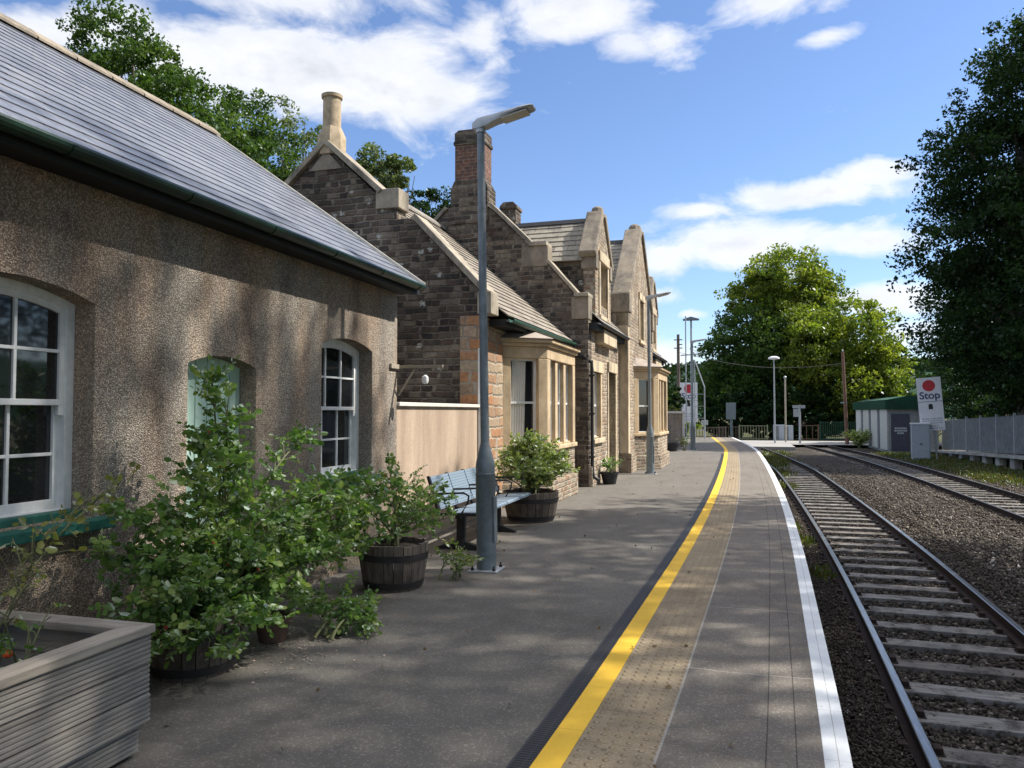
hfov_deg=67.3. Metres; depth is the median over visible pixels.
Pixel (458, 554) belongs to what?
weed
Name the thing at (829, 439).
green railing
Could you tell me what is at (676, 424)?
framed panel
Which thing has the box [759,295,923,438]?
lime tree
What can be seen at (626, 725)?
tactile paving
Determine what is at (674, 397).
ivy bush
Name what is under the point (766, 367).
overhead wire
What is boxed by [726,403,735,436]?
signal post
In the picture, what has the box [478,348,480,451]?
white post
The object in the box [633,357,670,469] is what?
bay window
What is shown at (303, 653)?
fallen petals
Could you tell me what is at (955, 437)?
palisade fence
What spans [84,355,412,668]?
rose bush
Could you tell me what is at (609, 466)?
pot plant
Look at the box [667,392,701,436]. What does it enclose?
garden shrub
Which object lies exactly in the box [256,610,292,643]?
flowerpot
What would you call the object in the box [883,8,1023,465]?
beech tree
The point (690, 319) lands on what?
twin lamp mast
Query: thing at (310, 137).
birch tree
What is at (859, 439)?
verge bush
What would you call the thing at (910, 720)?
railway track
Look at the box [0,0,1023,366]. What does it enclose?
sky
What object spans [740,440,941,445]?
road
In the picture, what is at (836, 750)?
white edge line
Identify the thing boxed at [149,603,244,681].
barrel planter
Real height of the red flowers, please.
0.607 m
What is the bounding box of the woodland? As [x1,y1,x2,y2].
[662,356,967,403]
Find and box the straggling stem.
[0,461,140,655]
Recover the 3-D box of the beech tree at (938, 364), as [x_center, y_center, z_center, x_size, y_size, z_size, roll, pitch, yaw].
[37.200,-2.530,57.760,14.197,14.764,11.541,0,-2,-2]
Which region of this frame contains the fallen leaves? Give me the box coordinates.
[165,463,733,767]
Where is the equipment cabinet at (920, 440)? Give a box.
[910,423,930,459]
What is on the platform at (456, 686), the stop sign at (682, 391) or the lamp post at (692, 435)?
the lamp post at (692, 435)
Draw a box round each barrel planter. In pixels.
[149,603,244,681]
[358,536,428,592]
[503,488,558,522]
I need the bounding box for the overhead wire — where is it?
[683,353,841,367]
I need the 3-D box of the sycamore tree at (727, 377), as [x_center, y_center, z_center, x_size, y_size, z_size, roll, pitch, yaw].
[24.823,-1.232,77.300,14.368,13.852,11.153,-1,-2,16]
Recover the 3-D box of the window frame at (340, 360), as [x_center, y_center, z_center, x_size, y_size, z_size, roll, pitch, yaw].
[-1.804,0.239,7.676,0.098,1.385,1.030,-1,-2,16]
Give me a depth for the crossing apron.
50.48 m
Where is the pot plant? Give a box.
[600,456,622,472]
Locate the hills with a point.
(915, 389)
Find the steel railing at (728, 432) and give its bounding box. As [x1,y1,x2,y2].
[718,426,738,438]
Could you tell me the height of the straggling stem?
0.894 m
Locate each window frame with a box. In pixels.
[0,277,74,517]
[321,339,358,474]
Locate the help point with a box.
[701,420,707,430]
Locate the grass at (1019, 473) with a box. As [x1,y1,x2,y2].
[895,451,1023,483]
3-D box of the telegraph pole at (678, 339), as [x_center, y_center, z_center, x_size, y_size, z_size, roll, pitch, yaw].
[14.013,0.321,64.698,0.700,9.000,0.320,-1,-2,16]
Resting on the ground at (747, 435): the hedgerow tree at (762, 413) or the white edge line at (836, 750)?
the hedgerow tree at (762, 413)
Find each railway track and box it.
[758,447,1023,767]
[804,445,1023,529]
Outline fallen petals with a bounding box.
[171,623,402,690]
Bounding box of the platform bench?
[427,466,530,550]
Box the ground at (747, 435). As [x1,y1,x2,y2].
[685,418,1009,462]
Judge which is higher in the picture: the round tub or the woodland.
the woodland
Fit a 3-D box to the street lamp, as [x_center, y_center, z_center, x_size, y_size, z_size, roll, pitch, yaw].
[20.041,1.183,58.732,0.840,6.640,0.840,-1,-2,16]
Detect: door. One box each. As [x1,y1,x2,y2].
[186,357,239,556]
[891,414,909,450]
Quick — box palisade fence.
[942,413,1023,454]
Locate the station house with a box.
[284,91,670,507]
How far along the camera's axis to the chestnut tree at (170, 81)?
21.00 m
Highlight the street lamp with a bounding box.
[768,356,779,442]
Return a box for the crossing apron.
[747,443,794,449]
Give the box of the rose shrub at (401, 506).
[358,452,458,545]
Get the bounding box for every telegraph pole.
[674,334,681,402]
[840,350,848,445]
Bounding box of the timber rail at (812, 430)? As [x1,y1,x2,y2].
[801,424,818,440]
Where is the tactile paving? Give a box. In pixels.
[561,437,739,767]
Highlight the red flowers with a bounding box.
[676,437,691,450]
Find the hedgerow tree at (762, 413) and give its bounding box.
[696,382,888,439]
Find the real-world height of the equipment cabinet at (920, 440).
2.000 m
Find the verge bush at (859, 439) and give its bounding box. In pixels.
[842,427,871,448]
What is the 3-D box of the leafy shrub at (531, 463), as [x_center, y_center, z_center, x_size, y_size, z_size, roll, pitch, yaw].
[0.292,1.115,11.089,1.302,0.980,1.605,-1,-2,16]
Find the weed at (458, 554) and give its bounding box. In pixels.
[433,537,483,579]
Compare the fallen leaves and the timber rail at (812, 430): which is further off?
the timber rail at (812, 430)
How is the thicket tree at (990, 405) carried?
on the ground at (747, 435)
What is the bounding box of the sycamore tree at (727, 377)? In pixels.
[688,302,836,431]
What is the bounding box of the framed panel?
[667,411,684,447]
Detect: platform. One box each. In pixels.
[109,437,723,767]
[930,450,1023,469]
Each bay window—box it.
[501,331,579,507]
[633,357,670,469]
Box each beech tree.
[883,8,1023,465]
[907,282,1012,418]
[964,97,1023,306]
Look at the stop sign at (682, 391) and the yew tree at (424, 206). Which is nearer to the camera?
the yew tree at (424, 206)
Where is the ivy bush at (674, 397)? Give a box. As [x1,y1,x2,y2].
[667,386,689,410]
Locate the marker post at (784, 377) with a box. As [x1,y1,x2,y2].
[783,376,786,441]
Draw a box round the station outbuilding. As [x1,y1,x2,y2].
[0,12,425,621]
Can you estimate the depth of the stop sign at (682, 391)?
50.73 m
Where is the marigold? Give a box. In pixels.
[0,602,70,667]
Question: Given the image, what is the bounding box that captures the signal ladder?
[694,360,705,438]
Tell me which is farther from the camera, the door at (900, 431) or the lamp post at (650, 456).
the door at (900, 431)
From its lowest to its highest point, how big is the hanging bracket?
0.355 m
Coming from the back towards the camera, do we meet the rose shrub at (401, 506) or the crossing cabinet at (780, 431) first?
the crossing cabinet at (780, 431)
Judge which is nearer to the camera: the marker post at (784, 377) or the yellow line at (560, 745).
the yellow line at (560, 745)
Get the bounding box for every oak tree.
[203,83,306,181]
[713,242,858,399]
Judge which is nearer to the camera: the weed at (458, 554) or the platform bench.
the weed at (458, 554)
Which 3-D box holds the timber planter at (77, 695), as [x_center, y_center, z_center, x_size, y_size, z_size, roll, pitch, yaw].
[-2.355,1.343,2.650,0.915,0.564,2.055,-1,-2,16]
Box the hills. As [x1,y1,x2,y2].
[667,365,987,418]
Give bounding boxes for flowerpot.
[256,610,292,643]
[600,471,618,484]
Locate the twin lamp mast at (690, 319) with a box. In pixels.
[683,317,698,419]
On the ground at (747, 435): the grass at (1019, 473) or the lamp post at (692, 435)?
the grass at (1019, 473)
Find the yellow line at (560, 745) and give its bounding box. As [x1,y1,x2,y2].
[529,437,727,767]
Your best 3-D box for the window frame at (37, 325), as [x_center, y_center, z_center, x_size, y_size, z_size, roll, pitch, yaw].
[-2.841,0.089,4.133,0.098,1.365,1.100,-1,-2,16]
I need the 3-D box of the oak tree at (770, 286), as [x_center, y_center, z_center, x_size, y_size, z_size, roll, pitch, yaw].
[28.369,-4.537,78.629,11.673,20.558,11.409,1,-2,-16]
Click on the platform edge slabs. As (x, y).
(747, 688)
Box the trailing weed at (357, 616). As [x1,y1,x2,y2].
[290,571,383,639]
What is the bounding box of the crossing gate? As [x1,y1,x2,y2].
[739,425,767,439]
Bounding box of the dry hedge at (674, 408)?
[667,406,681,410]
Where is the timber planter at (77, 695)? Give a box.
[0,609,154,767]
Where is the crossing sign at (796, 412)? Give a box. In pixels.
[793,405,804,442]
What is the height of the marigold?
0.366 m
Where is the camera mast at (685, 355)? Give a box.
[681,316,701,439]
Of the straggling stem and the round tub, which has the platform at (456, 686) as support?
the round tub
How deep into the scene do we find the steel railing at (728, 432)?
69.18 m
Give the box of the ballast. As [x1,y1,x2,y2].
[778,463,1023,767]
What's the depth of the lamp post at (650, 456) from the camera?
19.31 m
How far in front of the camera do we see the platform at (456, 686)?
4.82 m
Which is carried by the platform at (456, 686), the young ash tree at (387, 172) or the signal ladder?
the signal ladder
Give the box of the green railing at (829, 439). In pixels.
[819,421,855,440]
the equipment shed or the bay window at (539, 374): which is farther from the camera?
the equipment shed
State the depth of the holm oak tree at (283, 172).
26.49 m
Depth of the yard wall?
9.82 m
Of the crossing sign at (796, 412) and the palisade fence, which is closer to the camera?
the palisade fence
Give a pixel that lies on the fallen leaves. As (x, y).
(667, 686)
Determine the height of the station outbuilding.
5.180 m
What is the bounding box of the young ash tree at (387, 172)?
[354,141,416,204]
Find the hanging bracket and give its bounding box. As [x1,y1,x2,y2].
[390,363,442,395]
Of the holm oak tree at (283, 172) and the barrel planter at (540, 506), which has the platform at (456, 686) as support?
the barrel planter at (540, 506)
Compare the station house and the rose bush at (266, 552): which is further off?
the station house
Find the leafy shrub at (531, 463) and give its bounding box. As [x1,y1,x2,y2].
[493,428,580,493]
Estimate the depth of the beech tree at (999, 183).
42.53 m
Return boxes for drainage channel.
[505,453,723,767]
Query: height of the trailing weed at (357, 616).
0.439 m
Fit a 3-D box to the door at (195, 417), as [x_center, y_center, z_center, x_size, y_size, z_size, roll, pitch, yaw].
[-2.310,0.753,5.799,0.097,1.980,0.800,-1,-2,16]
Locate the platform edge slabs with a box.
[651,437,824,767]
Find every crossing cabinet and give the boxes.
[773,425,784,440]
[784,425,792,440]
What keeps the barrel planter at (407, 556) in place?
on the platform at (456, 686)
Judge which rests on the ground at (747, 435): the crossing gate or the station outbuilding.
the crossing gate
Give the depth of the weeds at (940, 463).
31.28 m
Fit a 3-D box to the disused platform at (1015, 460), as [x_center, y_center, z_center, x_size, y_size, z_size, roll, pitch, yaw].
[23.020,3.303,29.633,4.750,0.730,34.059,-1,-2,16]
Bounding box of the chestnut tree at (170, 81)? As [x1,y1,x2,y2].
[54,0,276,168]
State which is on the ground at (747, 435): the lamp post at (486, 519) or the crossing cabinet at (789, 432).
the crossing cabinet at (789, 432)
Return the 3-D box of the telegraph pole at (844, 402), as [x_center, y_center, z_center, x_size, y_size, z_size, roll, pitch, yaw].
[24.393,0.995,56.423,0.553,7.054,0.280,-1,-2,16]
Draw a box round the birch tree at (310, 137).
[271,94,322,173]
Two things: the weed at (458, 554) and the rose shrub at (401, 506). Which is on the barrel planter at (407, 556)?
the rose shrub at (401, 506)
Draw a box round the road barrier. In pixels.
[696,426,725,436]
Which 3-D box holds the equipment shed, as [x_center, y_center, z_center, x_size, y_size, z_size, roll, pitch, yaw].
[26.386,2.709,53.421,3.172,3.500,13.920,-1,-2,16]
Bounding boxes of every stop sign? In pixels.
[680,383,697,436]
[916,377,945,459]
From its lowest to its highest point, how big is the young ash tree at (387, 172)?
14.410 m
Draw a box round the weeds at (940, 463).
[761,448,1023,580]
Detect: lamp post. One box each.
[467,104,535,572]
[644,292,670,474]
[689,339,704,449]
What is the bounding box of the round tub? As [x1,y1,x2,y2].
[667,442,679,451]
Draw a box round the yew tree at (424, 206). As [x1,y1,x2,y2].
[405,185,450,218]
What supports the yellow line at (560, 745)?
on the platform at (456, 686)
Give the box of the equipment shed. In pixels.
[853,396,938,452]
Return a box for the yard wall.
[396,402,479,537]
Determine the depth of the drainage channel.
4.70 m
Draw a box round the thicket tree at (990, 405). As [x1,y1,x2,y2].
[935,363,1017,449]
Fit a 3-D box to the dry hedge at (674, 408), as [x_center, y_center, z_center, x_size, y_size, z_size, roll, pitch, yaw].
[6.944,1.940,35.316,1.898,2.412,1.507,-2,-3,41]
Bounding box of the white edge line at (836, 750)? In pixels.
[731,437,852,767]

